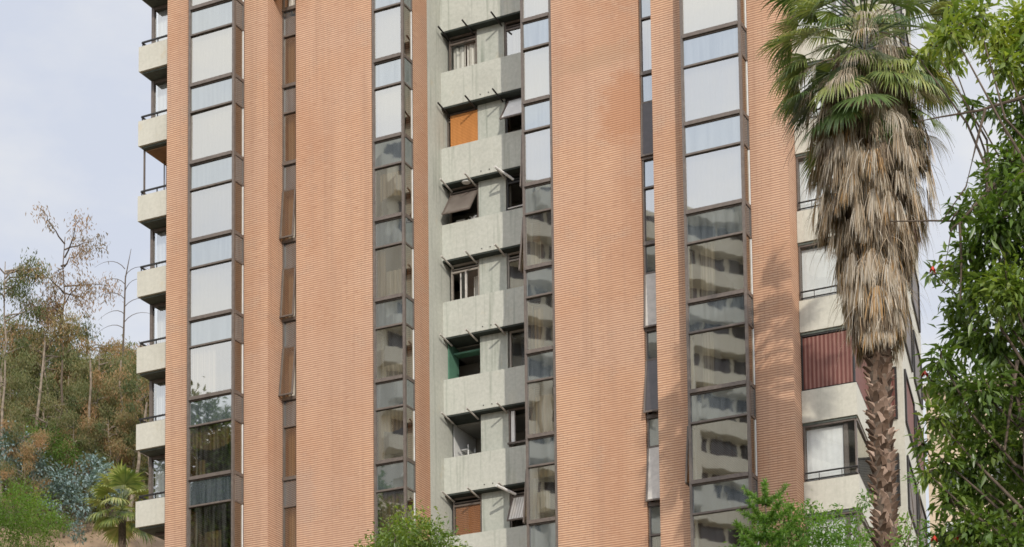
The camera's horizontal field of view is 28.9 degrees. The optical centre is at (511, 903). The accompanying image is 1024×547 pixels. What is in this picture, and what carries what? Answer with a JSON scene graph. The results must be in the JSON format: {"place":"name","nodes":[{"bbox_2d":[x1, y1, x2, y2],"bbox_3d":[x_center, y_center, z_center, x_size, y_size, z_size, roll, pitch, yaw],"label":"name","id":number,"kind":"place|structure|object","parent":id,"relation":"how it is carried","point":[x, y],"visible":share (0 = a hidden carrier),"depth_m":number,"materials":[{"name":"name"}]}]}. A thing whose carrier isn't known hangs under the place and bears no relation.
{"place":"outdoors","nodes":[
{"label":"outdoors","id":0,"kind":"place"},
{"bbox_2d":[0,493,164,546],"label":"hill","id":1,"kind":"structure","parent":0,"point":[97,542],"depth_m":88.64,"materials":[{"name":"soil"}]},
{"bbox_2d":[0,360,5,526],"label":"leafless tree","id":2,"kind":"object","parent":1,"relation":"on","point":[2,405],"visible":0.51,"depth_m":92.54,"materials":[{"name":"brown plant"}]},
{"bbox_2d":[0,365,37,512],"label":"eucalyptus tree","id":3,"kind":"object","parent":1,"relation":"on","point":[13,384],"visible":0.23,"depth_m":94.17,"materials":[{"name":"green plant"}]},
{"bbox_2d":[0,345,51,516],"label":"eucalyptus tree","id":4,"kind":"object","parent":1,"relation":"on","point":[10,367],"visible":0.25,"depth_m":96.19,"materials":[{"name":"green plant"}]},
{"bbox_2d":[0,421,54,526],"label":"eucalyptus tree","id":5,"kind":"object","parent":1,"relation":"on","point":[41,463],"visible":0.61,"depth_m":89.16,"materials":[{"name":"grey plant"}]},
{"bbox_2d":[0,247,55,494],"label":"sparse tree","id":6,"kind":"object","parent":1,"relation":"on","point":[11,292],"visible":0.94,"depth_m":99.68,"materials":[{"name":"green plant"}]},
{"bbox_2d":[0,417,57,533],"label":"eucalyptus tree","id":7,"kind":"object","parent":1,"relation":"on","point":[9,471],"visible":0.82,"depth_m":88.23,"materials":[{"name":"green plant"}]},
{"bbox_2d":[0,471,75,546],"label":"lime bush","id":8,"kind":"object","parent":1,"relation":"on","point":[21,511],"visible":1,"depth_m":83.03,"materials":[{"name":"green plant"}]},
{"bbox_2d":[0,309,77,505],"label":"eucalyptus tree","id":9,"kind":"object","parent":1,"relation":"on","point":[10,324],"visible":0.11,"depth_m":103.92,"materials":[{"name":"green plant"}]},
{"bbox_2d":[3,387,85,520],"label":"eucalyptus tree","id":10,"kind":"object","parent":1,"relation":"on","point":[16,412],"visible":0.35,"depth_m":92.51,"materials":[{"name":"green plant"}]},
{"bbox_2d":[0,301,97,505],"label":"eucalyptus tree","id":11,"kind":"object","parent":1,"relation":"on","point":[58,335],"visible":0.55,"depth_m":100.21,"materials":[{"name":"green plant"}]},
{"bbox_2d":[21,418,83,524],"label":"eucalyptus tree","id":12,"kind":"object","parent":1,"relation":"on","point":[60,453],"visible":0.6,"depth_m":90.64,"materials":[{"name":"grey plant"}]},
{"bbox_2d":[19,367,105,516],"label":"eucalyptus tree","id":13,"kind":"object","parent":1,"relation":"on","point":[52,388],"visible":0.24,"depth_m":96.57,"materials":[{"name":"green plant"}]},
{"bbox_2d":[31,461,95,536],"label":"blue shrub","id":14,"kind":"object","parent":1,"relation":"on","point":[66,490],"visible":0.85,"depth_m":88.38,"materials":[{"name":"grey plant"}]},
{"bbox_2d":[17,202,122,502],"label":"bare tree","id":15,"kind":"object","parent":1,"relation":"on","point":[56,306],"visible":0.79,"depth_m":102.03,"materials":[{"name":"grey plant"}]},
{"bbox_2d":[46,405,98,523],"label":"eucalyptus tree","id":16,"kind":"object","parent":1,"relation":"on","point":[71,419],"visible":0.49,"depth_m":91.45,"materials":[{"name":"green plant"}]},
{"bbox_2d":[0,487,155,546],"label":"undergrowth","id":17,"kind":"object","parent":1,"relation":"on","point":[66,517],"visible":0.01,"depth_m":90.27,"materials":[{"name":"green plant"}]},
{"bbox_2d":[42,312,135,461],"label":"eucalyptus tree","id":18,"kind":"object","parent":1,"relation":"on","point":[87,334],"visible":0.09,"depth_m":106.21,"materials":[{"name":"green plant"}]},
{"bbox_2d":[46,351,136,506],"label":"eucalyptus tree","id":19,"kind":"object","parent":1,"relation":"on","point":[93,360],"visible":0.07,"depth_m":100.62,"materials":[{"name":"green plant"}]},
{"bbox_2d":[74,449,123,516],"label":"blue shrub","id":20,"kind":"object","parent":1,"relation":"on","point":[94,473],"visible":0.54,"depth_m":89.56,"materials":[{"name":"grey plant"}]},
{"bbox_2d":[62,366,136,522],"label":"eucalyptus tree","id":21,"kind":"object","parent":1,"relation":"on","point":[86,393],"visible":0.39,"depth_m":95.06,"materials":[{"name":"green plant"}]},
{"bbox_2d":[62,347,136,511],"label":"eucalyptus tree","id":22,"kind":"object","parent":1,"relation":"on","point":[83,369],"visible":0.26,"depth_m":97.53,"materials":[{"name":"green plant"}]},
{"bbox_2d":[75,403,138,516],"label":"eucalyptus tree","id":23,"kind":"object","parent":1,"relation":"on","point":[97,428],"visible":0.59,"depth_m":92.58,"materials":[{"name":"green plant"}]},
{"bbox_2d":[73,384,145,501],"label":"eucalyptus tree","id":24,"kind":"object","parent":1,"relation":"on","point":[100,438],"visible":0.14,"depth_m":96.88,"materials":[{"name":"green plant"}]},
{"bbox_2d":[80,460,154,546],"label":"fan palm","id":25,"kind":"object","parent":1,"relation":"on","point":[127,480],"visible":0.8,"depth_m":82.12,"materials":[{"name":"green plant"}]},
{"bbox_2d":[95,251,149,372],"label":"dead sapling","id":26,"kind":"object","parent":1,"relation":"on","point":[123,312],"visible":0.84,"depth_m":101.39,"materials":[{"name":"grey plant"}]},
{"bbox_2d":[95,363,156,519],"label":"eucalyptus tree","id":27,"kind":"object","parent":1,"relation":"on","point":[125,389],"visible":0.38,"depth_m":94.56,"materials":[{"name":"green plant"}]},
{"bbox_2d":[105,396,156,510],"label":"eucalyptus tree","id":28,"kind":"object","parent":1,"relation":"on","point":[143,469],"visible":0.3,"depth_m":92.39,"materials":[{"name":"green plant"}]},
{"bbox_2d":[0,0,1023,546],"label":"sky","id":29,"kind":"structure","parent":0,"point":[74,96],"materials":[{"name":"white"}]},
{"bbox_2d":[923,373,1023,546],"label":"apartment house","id":30,"kind":"structure","parent":0,"point":[931,487],"depth_m":88.41,"materials":[{"name":"white paint"}]},
{"label":"ground","id":31,"kind":"structure","parent":0,"visible":0},
{"bbox_2d":[354,499,472,546],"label":"round tree","id":32,"kind":"object","parent":31,"relation":"on","point":[405,538],"visible":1,"depth_m":41.86,"materials":[{"name":"green plant"}]},
{"bbox_2d":[135,0,927,546],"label":"apartment building","id":33,"kind":"structure","parent":31,"relation":"on","point":[605,316],"depth_m":62.29,"materials":[{"name":"orange brick"}]},
{"bbox_2d":[143,145,166,194],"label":"balcony","id":34,"kind":"structure","parent":33,"relation":"in","point":[160,153],"depth_m":66.75,"materials":[{"name":"brown metal"}]},
{"bbox_2d":[149,454,164,498],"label":"balcony window","id":35,"kind":"structure","parent":33,"relation":"in","point":[160,464],"depth_m":66.02,"materials":[{"name":"glass"}]},
{"bbox_2d":[149,378,165,421],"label":"balcony window","id":36,"kind":"structure","parent":33,"relation":"in","point":[161,389],"depth_m":66.29,"materials":[{"name":"glass"}]},
{"bbox_2d":[150,227,165,268],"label":"balcony window","id":37,"kind":"structure","parent":33,"relation":"in","point":[161,238],"depth_m":66.76,"materials":[{"name":"grey glass"}]},
{"bbox_2d":[150,302,165,344],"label":"balcony window","id":38,"kind":"structure","parent":33,"relation":"in","point":[161,313],"depth_m":66.55,"materials":[{"name":"white glass"}]},
{"bbox_2d":[151,77,166,117],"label":"balcony window","id":39,"kind":"structure","parent":33,"relation":"in","point":[162,89],"depth_m":67.29,"materials":[{"name":"white glass"}]},
{"bbox_2d":[151,4,167,43],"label":"balcony window","id":40,"kind":"structure","parent":33,"relation":"in","point":[162,16],"depth_m":67.53,"materials":[{"name":"grey glass"}]},
{"bbox_2d":[186,470,243,546],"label":"bay window","id":41,"kind":"structure","parent":33,"relation":"in","point":[215,501],"depth_m":62.67,"materials":[{"name":"glass"}]},
{"bbox_2d":[187,229,243,319],"bbox_3d":[-9.516,-20.058,63.646,1.802,2.663,0.615,-3,-6,26],"label":"bay window","id":42,"kind":"structure","parent":33,"relation":"in","point":[215,260],"depth_m":63.43,"materials":[{"name":"grey glass"}]},
{"bbox_2d":[187,309,243,398],"bbox_3d":[-9.485,-17.452,63.393,1.802,2.663,0.615,-3,-6,26],"label":"bay window","id":43,"kind":"structure","parent":33,"relation":"in","point":[215,340],"depth_m":63.16,"materials":[{"name":"glass"}]},
{"bbox_2d":[187,389,243,478],"bbox_3d":[-9.455,-14.846,63.140,1.802,2.663,0.615,-3,-6,26],"label":"bay window","id":44,"kind":"structure","parent":33,"relation":"in","point":[215,420],"depth_m":62.92,"materials":[{"name":"glass"}]},
{"bbox_2d":[188,72,243,162],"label":"bay window","id":45,"kind":"structure","parent":33,"relation":"in","point":[215,104],"depth_m":63.94,"materials":[{"name":"white glass"}]},
{"bbox_2d":[188,150,243,240],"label":"bay window","id":46,"kind":"structure","parent":33,"relation":"in","point":[215,182],"depth_m":63.67,"materials":[{"name":"grey glass"}]},
{"bbox_2d":[188,0,244,85],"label":"bay window","id":47,"kind":"structure","parent":33,"relation":"in","point":[216,27],"depth_m":64.19,"materials":[{"name":"grey glass"}]},
{"bbox_2d":[278,316,295,397],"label":"slot window","id":48,"kind":"structure","parent":33,"relation":"in","point":[287,384],"depth_m":63.52,"materials":[{"name":"brown glass"}]},
{"bbox_2d":[279,159,295,239],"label":"slot window","id":49,"kind":"structure","parent":33,"relation":"in","point":[288,201],"depth_m":64.03,"materials":[{"name":"brown glass"}]},
{"bbox_2d":[279,237,295,317],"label":"slot window","id":50,"kind":"structure","parent":33,"relation":"in","point":[288,281],"depth_m":63.78,"materials":[{"name":"brown glass"}]},
{"bbox_2d":[282,5,295,84],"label":"slot window","id":51,"kind":"structure","parent":33,"relation":"in","point":[288,13],"depth_m":64.61,"materials":[{"name":"brown glass"}]},
{"bbox_2d":[282,81,295,161],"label":"slot window","id":52,"kind":"structure","parent":33,"relation":"in","point":[288,90],"depth_m":64.36,"materials":[{"name":"brown glass"}]},
{"bbox_2d":[282,395,295,476],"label":"slot window","id":53,"kind":"structure","parent":33,"relation":"in","point":[289,403],"depth_m":63.35,"materials":[{"name":"brown glass"}]},
{"bbox_2d":[282,475,295,546],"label":"slot window","id":54,"kind":"structure","parent":33,"relation":"in","point":[289,483],"depth_m":63.10,"materials":[{"name":"brown metal"}]},
{"bbox_2d":[372,0,412,61],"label":"bay window","id":55,"kind":"structure","parent":33,"relation":"in","point":[391,19],"depth_m":62.98,"materials":[{"name":"grey glass"}]},
{"bbox_2d":[372,52,412,140],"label":"bay window","id":56,"kind":"structure","parent":33,"relation":"in","point":[392,75],"depth_m":62.75,"materials":[{"name":"white glass"}]},
{"bbox_2d":[372,132,413,219],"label":"bay window","id":57,"kind":"structure","parent":33,"relation":"in","point":[392,154],"depth_m":62.49,"materials":[{"name":"grey glass"}]},
{"bbox_2d":[373,212,413,300],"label":"bay window","id":58,"kind":"structure","parent":33,"relation":"in","point":[393,234],"depth_m":62.24,"materials":[{"name":"grey glass"}]},
{"bbox_2d":[373,293,414,380],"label":"bay window","id":59,"kind":"structure","parent":33,"relation":"in","point":[393,315],"depth_m":61.99,"materials":[{"name":"grey glass"}]},
{"bbox_2d":[374,374,415,462],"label":"bay window","id":60,"kind":"structure","parent":33,"relation":"in","point":[394,396],"depth_m":61.73,"materials":[{"name":"grey glass"}]},
{"bbox_2d":[374,456,415,542],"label":"bay window","id":61,"kind":"structure","parent":33,"relation":"in","point":[394,478],"depth_m":61.52,"materials":[{"name":"clear glass"}]},
{"bbox_2d":[442,183,478,223],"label":"kitchen window","id":62,"kind":"structure","parent":33,"relation":"in","point":[463,201],"depth_m":64.28,"materials":[{"name":"brown metal"}]},
{"bbox_2d":[447,107,477,147],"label":"kitchen window","id":63,"kind":"structure","parent":33,"relation":"in","point":[463,125],"depth_m":64.72,"materials":[{"name":"brown metal"}]},
{"bbox_2d":[449,31,476,70],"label":"kitchen window","id":64,"kind":"structure","parent":33,"relation":"in","point":[459,53],"depth_m":65.13,"materials":[{"name":"white metal"}]},
{"bbox_2d":[451,260,479,300],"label":"kitchen window","id":65,"kind":"structure","parent":33,"relation":"in","point":[476,279],"depth_m":64.33,"materials":[{"name":"beige metal"}]},
{"bbox_2d":[453,494,481,535],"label":"kitchen window","id":66,"kind":"structure","parent":33,"relation":"in","point":[469,515],"depth_m":63.50,"materials":[{"name":"orange wood"}]},
{"bbox_2d":[499,95,521,132],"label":"kitchen window","id":67,"kind":"structure","parent":33,"relation":"in","point":[512,108],"depth_m":63.64,"materials":[{"name":"black metal"}]},
{"bbox_2d":[505,19,520,55],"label":"kitchen window","id":68,"kind":"structure","parent":33,"relation":"in","point":[512,35],"depth_m":64.22,"materials":[{"name":"grey glass"}]},
{"bbox_2d":[507,251,523,288],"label":"kitchen window","id":69,"kind":"structure","parent":33,"relation":"in","point":[515,277],"depth_m":63.49,"materials":[{"name":"grey glass"}]},
{"bbox_2d":[507,487,524,526],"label":"kitchen window","id":70,"kind":"structure","parent":33,"relation":"in","point":[515,512],"depth_m":62.50,"materials":[{"name":"grey metal"}]},
{"bbox_2d":[507,406,525,446],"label":"kitchen window","id":71,"kind":"structure","parent":33,"relation":"in","point":[511,412],"depth_m":62.93,"materials":[{"name":"brown metal"}]},
{"bbox_2d":[520,0,550,20],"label":"bay window","id":72,"kind":"structure","parent":33,"relation":"in","point":[528,8],"depth_m":60.68,"materials":[{"name":"grey glass"}]},
{"bbox_2d":[520,12,551,102],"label":"bay window","id":73,"kind":"structure","parent":33,"relation":"in","point":[535,31],"depth_m":60.49,"materials":[{"name":"grey glass"}]},
{"bbox_2d":[521,94,552,185],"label":"bay window","id":74,"kind":"structure","parent":33,"relation":"in","point":[537,143],"depth_m":60.24,"materials":[{"name":"white glass"}]},
{"bbox_2d":[522,177,553,268],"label":"bay window","id":75,"kind":"structure","parent":33,"relation":"in","point":[538,213],"depth_m":59.99,"materials":[{"name":"grey glass"}]},
{"bbox_2d":[523,261,554,351],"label":"bay window","id":76,"kind":"structure","parent":33,"relation":"in","point":[539,283],"depth_m":59.74,"materials":[{"name":"grey glass"}]},
{"bbox_2d":[525,345,556,436],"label":"bay window","id":77,"kind":"structure","parent":33,"relation":"in","point":[540,363],"depth_m":59.48,"materials":[{"name":"glass"}]},
{"bbox_2d":[526,430,557,521],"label":"bay window","id":78,"kind":"structure","parent":33,"relation":"in","point":[541,448],"depth_m":59.23,"materials":[{"name":"glass"}]},
{"bbox_2d":[527,516,557,546],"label":"bay window","id":79,"kind":"structure","parent":33,"relation":"in","point":[542,532],"depth_m":59.05,"materials":[{"name":"grey glass"}]},
{"bbox_2d":[639,0,651,71],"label":"slot window","id":80,"kind":"structure","parent":33,"relation":"in","point":[644,5],"depth_m":58.95,"materials":[{"name":"grey glass"}]},
{"bbox_2d":[640,69,652,156],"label":"slot window","id":81,"kind":"structure","parent":33,"relation":"in","point":[645,76],"depth_m":58.64,"materials":[{"name":"grey glass"}]},
{"bbox_2d":[642,155,654,241],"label":"slot window","id":82,"kind":"structure","parent":33,"relation":"in","point":[647,161],"depth_m":58.47,"materials":[{"name":"grey glass"}]},
{"bbox_2d":[643,240,656,327],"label":"slot window","id":83,"kind":"structure","parent":33,"relation":"in","point":[649,246],"depth_m":58.12,"materials":[{"name":"grey glass"}]},
{"bbox_2d":[643,326,657,414],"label":"slot window","id":84,"kind":"structure","parent":33,"relation":"in","point":[651,376],"depth_m":57.83,"materials":[{"name":"grey glass"}]},
{"bbox_2d":[645,413,659,502],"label":"slot window","id":85,"kind":"structure","parent":33,"relation":"in","point":[652,471],"depth_m":57.59,"materials":[{"name":"grey glass"}]},
{"bbox_2d":[648,501,660,546],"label":"slot window","id":86,"kind":"structure","parent":33,"relation":"in","point":[654,507],"depth_m":57.51,"materials":[{"name":"grey glass"}]},
{"bbox_2d":[679,0,746,36],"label":"bay window","id":87,"kind":"structure","parent":33,"relation":"in","point":[695,15],"depth_m":56.59,"materials":[{"name":"grey glass"}]},
{"bbox_2d":[680,20,748,124],"bbox_3d":[5.757,-23.556,56.562,1.852,2.663,0.575,-3,-6,26],"label":"bay window","id":88,"kind":"structure","parent":33,"relation":"in","point":[714,60],"depth_m":56.36,"materials":[{"name":"grey glass"}]},
{"bbox_2d":[682,109,750,212],"bbox_3d":[5.788,-20.950,56.308,1.852,2.663,0.575,-3,-6,26],"label":"bay window","id":89,"kind":"structure","parent":33,"relation":"in","point":[715,148],"depth_m":56.11,"materials":[{"name":"white glass"}]},
{"bbox_2d":[684,198,752,301],"bbox_3d":[5.818,-18.344,56.055,1.852,2.663,0.575,-3,-6,26],"label":"bay window","id":90,"kind":"structure","parent":33,"relation":"in","point":[717,237],"depth_m":55.86,"materials":[{"name":"grey glass"}]},
{"bbox_2d":[686,289,755,391],"bbox_3d":[5.849,-15.738,55.802,1.852,2.663,0.575,-3,-6,26],"label":"bay window","id":91,"kind":"structure","parent":33,"relation":"in","point":[720,343],"depth_m":55.60,"materials":[{"name":"grey glass"}]},
{"bbox_2d":[687,380,757,482],"bbox_3d":[5.879,-13.133,55.549,1.852,2.663,0.575,-3,-6,26],"label":"bay window","id":92,"kind":"structure","parent":33,"relation":"in","point":[722,426],"depth_m":55.36,"materials":[{"name":"grey glass"}]},
{"bbox_2d":[689,472,758,546],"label":"bay window","id":93,"kind":"structure","parent":33,"relation":"in","point":[714,501],"depth_m":55.19,"materials":[{"name":"grey glass"}]},
{"bbox_2d":[796,155,832,211],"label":"corner window","id":94,"kind":"structure","parent":33,"relation":"in","point":[801,203],"depth_m":56.28,"materials":[{"name":"white glass"}]},
{"bbox_2d":[798,241,837,300],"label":"corner window","id":95,"kind":"structure","parent":33,"relation":"in","point":[812,288],"depth_m":55.93,"materials":[{"name":"grey glass"}]},
{"bbox_2d":[792,0,860,57],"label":"corner window","id":96,"kind":"structure","parent":33,"relation":"in","point":[835,3],"depth_m":56.52,"materials":[{"name":"grey glass"}]},
{"bbox_2d":[801,327,869,409],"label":"corner window","id":97,"kind":"structure","parent":33,"relation":"in","point":[821,368],"depth_m":55.48,"materials":[{"name":"red metal"}]},
{"bbox_2d":[803,418,872,498],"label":"corner window","id":98,"kind":"structure","parent":33,"relation":"in","point":[826,458],"depth_m":55.37,"materials":[{"name":"grey glass"}]},
{"bbox_2d":[806,510,871,546],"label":"corner window","id":99,"kind":"structure","parent":33,"relation":"in","point":[864,524],"depth_m":55.05,"materials":[{"name":"grey metal"}]},
{"bbox_2d":[903,304,913,371],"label":"wing window","id":100,"kind":"structure","parent":33,"relation":"in","point":[909,341],"depth_m":61.22,"materials":[{"name":"grey glass"}]},
{"bbox_2d":[904,369,915,450],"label":"wing window","id":101,"kind":"structure","parent":33,"relation":"in","point":[910,421],"depth_m":59.95,"materials":[{"name":"glass"}]},
{"bbox_2d":[906,455,918,534],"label":"wing window","id":102,"kind":"structure","parent":33,"relation":"in","point":[914,497],"depth_m":59.83,"materials":[{"name":"glass"}]},
{"bbox_2d":[910,261,920,332],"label":"wing window","id":103,"kind":"structure","parent":33,"relation":"in","point":[916,289],"depth_m":64.53,"materials":[{"name":"grey glass"}]},
{"bbox_2d":[913,331,922,409],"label":"wing window","id":104,"kind":"structure","parent":33,"relation":"in","point":[916,373],"depth_m":63.75,"materials":[{"name":"black metal"}]},
{"bbox_2d":[732,475,806,546],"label":"conifer","id":105,"kind":"object","parent":31,"relation":"on","point":[766,517],"visible":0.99,"depth_m":43.02,"materials":[{"name":"green plant"}]},
{"bbox_2d":[719,488,875,546],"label":"bushy tree","id":106,"kind":"object","parent":31,"relation":"on","point":[836,538],"visible":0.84,"depth_m":43.07,"materials":[{"name":"green plant"}]},
{"bbox_2d":[754,0,979,546],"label":"fan palm","id":107,"kind":"object","parent":31,"relation":"on","point":[864,151],"visible":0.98,"depth_m":45.80,"materials":[{"name":"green plant"}]},
{"bbox_2d":[883,467,996,546],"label":"young tree","id":108,"kind":"object","parent":31,"relation":"on","point":[909,533],"visible":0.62,"depth_m":30.98,"materials":[{"name":"green plant"}]},
{"bbox_2d":[890,0,1023,546],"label":"leafy tree","id":109,"kind":"object","parent":31,"relation":"on","point":[1000,283],"visible":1,"depth_m":12.59,"materials":[{"name":"green plant"}]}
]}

